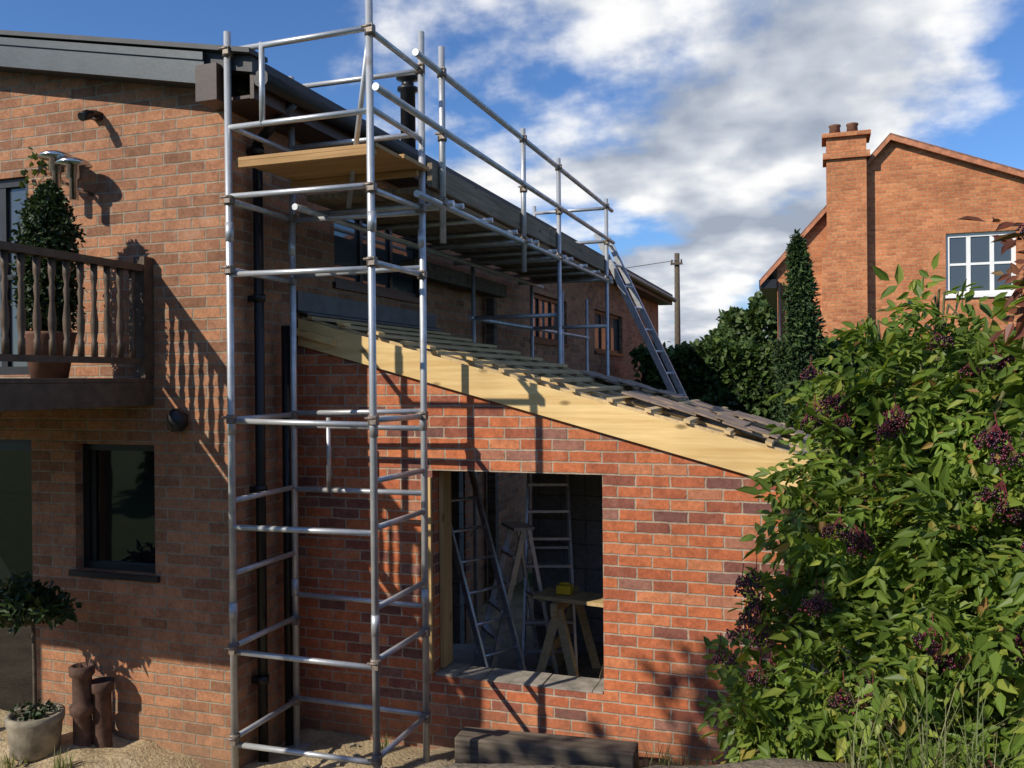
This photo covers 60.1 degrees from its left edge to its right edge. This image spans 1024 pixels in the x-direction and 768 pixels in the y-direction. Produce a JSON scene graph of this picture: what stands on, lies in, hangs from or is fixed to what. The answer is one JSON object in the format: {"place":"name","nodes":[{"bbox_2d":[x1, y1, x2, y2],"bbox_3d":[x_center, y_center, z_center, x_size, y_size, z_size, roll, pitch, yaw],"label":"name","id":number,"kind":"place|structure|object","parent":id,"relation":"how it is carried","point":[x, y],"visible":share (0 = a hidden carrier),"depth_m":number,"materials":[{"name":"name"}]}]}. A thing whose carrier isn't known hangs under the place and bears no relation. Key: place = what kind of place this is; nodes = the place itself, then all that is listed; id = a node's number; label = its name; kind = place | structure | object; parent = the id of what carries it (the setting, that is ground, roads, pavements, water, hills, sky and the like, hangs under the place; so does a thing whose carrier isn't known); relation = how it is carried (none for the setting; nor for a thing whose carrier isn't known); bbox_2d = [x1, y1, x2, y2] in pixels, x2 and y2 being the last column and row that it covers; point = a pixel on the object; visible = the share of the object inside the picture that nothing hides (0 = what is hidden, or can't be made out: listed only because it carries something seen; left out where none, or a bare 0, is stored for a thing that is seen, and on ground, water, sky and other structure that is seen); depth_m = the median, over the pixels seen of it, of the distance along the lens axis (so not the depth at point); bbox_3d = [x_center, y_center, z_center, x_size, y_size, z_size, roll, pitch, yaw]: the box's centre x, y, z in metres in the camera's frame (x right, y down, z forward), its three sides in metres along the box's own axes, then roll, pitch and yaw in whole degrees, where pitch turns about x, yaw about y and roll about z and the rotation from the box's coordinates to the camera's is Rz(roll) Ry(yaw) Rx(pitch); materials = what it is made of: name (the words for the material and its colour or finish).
{"place":"outdoors","nodes":[
{"label":"outdoors","id":0,"kind":"place"},
{"bbox_2d":[68,662,114,747],"bbox_3d":[-2.835,2.179,5.972,0.283,0.580,0.167,-1,0,-24],"label":"clay drain pipe","id":1,"kind":"object","parent":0,"point":[90,696],"visible":0.97,"depth_m":5.93,"materials":[{"name":"brown ceramic"}]},
{"bbox_2d":[218,0,430,767],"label":"scaffold tower","id":2,"kind":"structure","parent":0,"point":[370,161],"depth_m":5.58,"materials":[{"name":"silver metal"}]},
{"bbox_2d":[0,529,1010,767],"bbox_3d":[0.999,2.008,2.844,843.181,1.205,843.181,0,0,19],"label":"ground","id":3,"kind":"structure","parent":0,"point":[123,753],"depth_m":5.99,"materials":[{"name":"soil"}]},
{"bbox_2d":[0,569,82,761],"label":"potted tree","id":4,"kind":"object","parent":3,"relation":"on","point":[34,729],"visible":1,"depth_m":5.78,"materials":[{"name":"green plant"}]},
{"bbox_2d":[0,738,645,767],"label":"stones","id":5,"kind":"object","parent":3,"relation":"on","point":[302,748],"visible":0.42,"depth_m":5.99,"materials":[{"name":"beige stone"}]},
{"bbox_2d":[0,71,658,767],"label":"walls","id":6,"kind":"structure","parent":3,"relation":"on","point":[154,177],"depth_m":6.08,"materials":[{"name":"brown brick"}]},
{"bbox_2d":[0,177,29,374],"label":"balcony door","id":7,"kind":"structure","parent":6,"relation":"attached to","point":[11,190],"depth_m":6.49,"materials":[{"name":"clear glass"}]},
{"bbox_2d":[0,439,32,710],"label":"ground floor door","id":8,"kind":"structure","parent":6,"relation":"attached to","point":[16,681],"depth_m":6.60,"materials":[{"name":"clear glass"}]},
{"bbox_2d":[14,147,47,204],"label":"climbing shoots","id":9,"kind":"object","parent":6,"relation":"attached to","point":[42,163],"visible":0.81,"depth_m":6.25,"materials":[{"name":"green plant"}]},
{"bbox_2d":[37,150,93,200],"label":"wall lamps","id":10,"kind":"object","parent":6,"relation":"attached to","point":[59,161],"depth_m":6.00,"materials":[{"name":"silver metal"}]},
{"bbox_2d":[0,241,153,411],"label":"timber balcony","id":11,"kind":"structure","parent":6,"relation":"attached to","point":[23,394],"depth_m":5.45,"materials":[{"name":"brown wood"}]},
{"bbox_2d":[7,178,89,377],"bbox_3d":[-3.015,-0.686,5.745,0.472,1.302,0.463,0,0,19],"label":"topiary bush","id":12,"kind":"object","parent":11,"relation":"on","point":[45,212],"visible":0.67,"depth_m":5.65,"materials":[{"name":"green plant"}]},
{"bbox_2d":[78,110,102,120],"bbox_3d":[-2.885,-1.830,6.053,0.082,0.110,0.217,0,0,3],"label":"security camera","id":13,"kind":"object","parent":6,"relation":"attached to","point":[93,115],"visible":1,"depth_m":6.00,"materials":[{"name":"black plastic"}]},
{"bbox_2d":[68,444,159,582],"bbox_3d":[-2.739,0.882,6.177,0.770,0.930,0.160,0,0,19],"label":"ground floor window","id":14,"kind":"structure","parent":6,"relation":"on","point":[119,506],"depth_m":6.23,"materials":[{"name":"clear glass"}]},
{"bbox_2d":[166,409,187,431],"bbox_3d":[-2.221,0.239,5.866,0.140,0.150,0.140,0,0,19],"label":"bulkhead light","id":15,"kind":"object","parent":6,"relation":"attached to","point":[176,420],"visible":1,"depth_m":5.82,"materials":[{"name":"black plastic"}]},
{"bbox_2d":[204,52,672,296],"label":"roof","id":16,"kind":"structure","parent":6,"relation":"on","point":[243,67],"depth_m":6.13,"materials":[{"name":"stone"}]},
{"bbox_2d":[0,30,267,110],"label":"verge board","id":17,"kind":"object","parent":16,"relation":"attached to","point":[164,63],"visible":0.85,"depth_m":5.86,"materials":[{"name":"grey metal"}]},
{"bbox_2d":[396,74,417,148],"bbox_3d":[-1.170,-2.773,9.973,0.260,1.380,0.260,0,0,19],"label":"flue pipe","id":18,"kind":"object","parent":16,"relation":"attached to","point":[407,89],"visible":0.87,"depth_m":9.90,"materials":[{"name":"black plastic"}]},
{"bbox_2d":[232,73,671,304],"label":"eaves fascia","id":19,"kind":"structure","parent":16,"relation":"attached to","point":[308,132],"depth_m":6.34,"materials":[{"name":"black plastic"}]},
{"bbox_2d":[246,70,676,761],"bbox_3d":[1.058,0.250,13.602,0.423,4.563,16.905,0,0,19],"label":"gutter and downpipe","id":20,"kind":"object","parent":6,"relation":"attached to","point":[292,96],"visible":0.8,"depth_m":6.01,"materials":[{"name":"black plastic"}]},
{"bbox_2d":[333,219,623,356],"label":"side windows","id":21,"kind":"structure","parent":6,"relation":"attached to","point":[350,247],"depth_m":8.20,"materials":[{"name":"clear glass"}]},
{"bbox_2d":[0,728,739,767],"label":"weeds","id":22,"kind":"object","parent":3,"relation":"on","point":[386,744],"visible":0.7,"depth_m":5.58,"materials":[{"name":"green plant"}]},
{"bbox_2d":[292,46,614,622],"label":"scaffold walkway","id":23,"kind":"structure","parent":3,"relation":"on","point":[461,228],"depth_m":8.11,"materials":[{"name":"silver metal"}]},
{"bbox_2d":[455,727,638,767],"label":"timber sleeper","id":24,"kind":"object","parent":3,"relation":"on","point":[474,745],"visible":0.87,"depth_m":5.58,"materials":[{"name":"wood"}]},
{"bbox_2d":[296,291,811,765],"bbox_3d":[0.441,1.102,7.216,3.824,3.625,2.662,0,0,19],"label":"brick extension","id":25,"kind":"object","parent":3,"relation":"on","point":[665,516],"visible":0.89,"depth_m":6.19,"materials":[{"name":"brown brick"}]},
{"bbox_2d":[451,471,526,670],"bbox_3d":[-0.284,1.446,7.173,0.812,2.167,0.403,0,0,32],"label":"ladder","id":26,"kind":"object","parent":25,"relation":"on","point":[500,586],"visible":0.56,"depth_m":7.18,"materials":[{"name":"metal"}]},
{"bbox_2d":[472,521,558,674],"bbox_3d":[0.015,1.859,7.496,0.672,1.331,0.450,-1,0,-19],"label":"step ladder","id":27,"kind":"object","parent":25,"relation":"on","point":[519,527],"visible":0.73,"depth_m":7.39,"materials":[{"name":"metal"}]},
{"bbox_2d":[522,473,577,668],"bbox_3d":[0.326,1.578,7.897,0.490,1.879,0.763,0,0,2],"label":"step ladder","id":28,"kind":"object","parent":25,"relation":"on","point":[538,622],"visible":0.69,"depth_m":7.75,"materials":[{"name":"metal"}]},
{"bbox_2d":[533,585,603,678],"bbox_3d":[0.692,2.125,7.255,1.006,0.795,0.868,0,0,19],"label":"saw horse bench","id":29,"kind":"object","parent":25,"relation":"on","point":[560,604],"visible":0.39,"depth_m":7.15,"materials":[{"name":"brown wood"}]},
{"bbox_2d":[556,582,572,594],"bbox_3d":[0.434,1.675,7.270,0.120,0.089,0.100,0,0,19],"label":"yellow toolbox","id":30,"kind":"object","parent":29,"relation":"on","point":[564,588],"visible":1,"depth_m":7.23,"materials":[{"name":"plastic"}]},
{"bbox_2d":[594,234,688,399],"bbox_3d":[2.170,0.308,11.104,2.219,4.483,0.416,0,0,16],"label":"access ladder","id":31,"kind":"object","parent":3,"relation":"on","point":[643,330],"visible":0.45,"depth_m":11.21,"materials":[{"name":"metal"}]},
{"bbox_2d":[627,253,682,344],"bbox_3d":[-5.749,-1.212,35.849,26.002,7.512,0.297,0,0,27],"label":"telegraph pole","id":32,"kind":"object","parent":3,"relation":"on","point":[678,262],"visible":0.29,"depth_m":29.92,"materials":[{"name":"brown wood"}]},
{"bbox_2d":[667,290,777,348],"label":"distant trees","id":33,"kind":"object","parent":3,"relation":"on","point":[758,317],"visible":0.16,"depth_m":44.26,"materials":[{"name":"green plant"}]},
{"bbox_2d":[768,228,836,535],"bbox_3d":[4.559,0.060,14.001,1.128,5.044,1.142,0,0,19],"label":"conifer","id":34,"kind":"object","parent":3,"relation":"on","point":[796,350],"visible":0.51,"depth_m":13.84,"materials":[{"name":"green plant"}]},
{"bbox_2d":[629,328,1019,526],"bbox_3d":[5.614,0.864,15.414,6.993,3.595,2.038,0,0,19],"label":"hedge","id":35,"kind":"object","parent":3,"relation":"on","point":[726,371],"visible":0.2,"depth_m":15.32,"materials":[{"name":"green plant"}]},
{"bbox_2d":[697,216,1023,767],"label":"elder bush","id":36,"kind":"object","parent":3,"relation":"on","point":[935,593],"visible":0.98,"depth_m":3.62,"materials":[{"name":"green plant"}]},
{"bbox_2d":[777,129,1023,339],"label":"walls","id":37,"kind":"structure","parent":3,"relation":"on","point":[892,205],"depth_m":21.12,"materials":[{"name":"orange brick"}]},
{"bbox_2d":[759,279,782,344],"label":"eaves and downpipe","id":38,"kind":"object","parent":37,"relation":"attached to","point":[768,288],"visible":0.46,"depth_m":22.02,"materials":[{"name":"black plastic"}]},
{"bbox_2d":[829,122,857,132],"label":"chimney pots","id":39,"kind":"object","parent":37,"relation":"on","point":[851,126],"visible":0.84,"depth_m":21.48,"materials":[{"name":"ceramic"}]},
{"bbox_2d":[760,134,1023,285],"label":"verge tiles","id":40,"kind":"object","parent":37,"relation":"attached to","point":[979,162],"visible":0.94,"depth_m":20.75,"materials":[{"name":"orange tile"}]},
{"bbox_2d":[760,133,1023,280],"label":"roof","id":41,"kind":"structure","parent":37,"relation":"on","point":[773,275],"depth_m":20.99,"materials":[{"name":"ceramic"}]},
{"bbox_2d":[945,230,1020,298],"bbox_3d":[10.903,-2.775,20.587,1.610,1.520,0.200,0,0,19],"label":"window","id":42,"kind":"structure","parent":37,"relation":"attached to","point":[978,258],"depth_m":20.66,"materials":[{"name":"white paint"}]},
{"bbox_2d":[0,0,1023,347],"label":"sky","id":43,"kind":"structure","parent":0,"point":[701,124],"materials":[{"name":"blue"}]},
{"bbox_2d":[756,629,1023,767],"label":"ornamental grass","id":44,"kind":"object","parent":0,"point":[936,761],"depth_m":2.98,"materials":[{"name":"green plant"}]}
]}

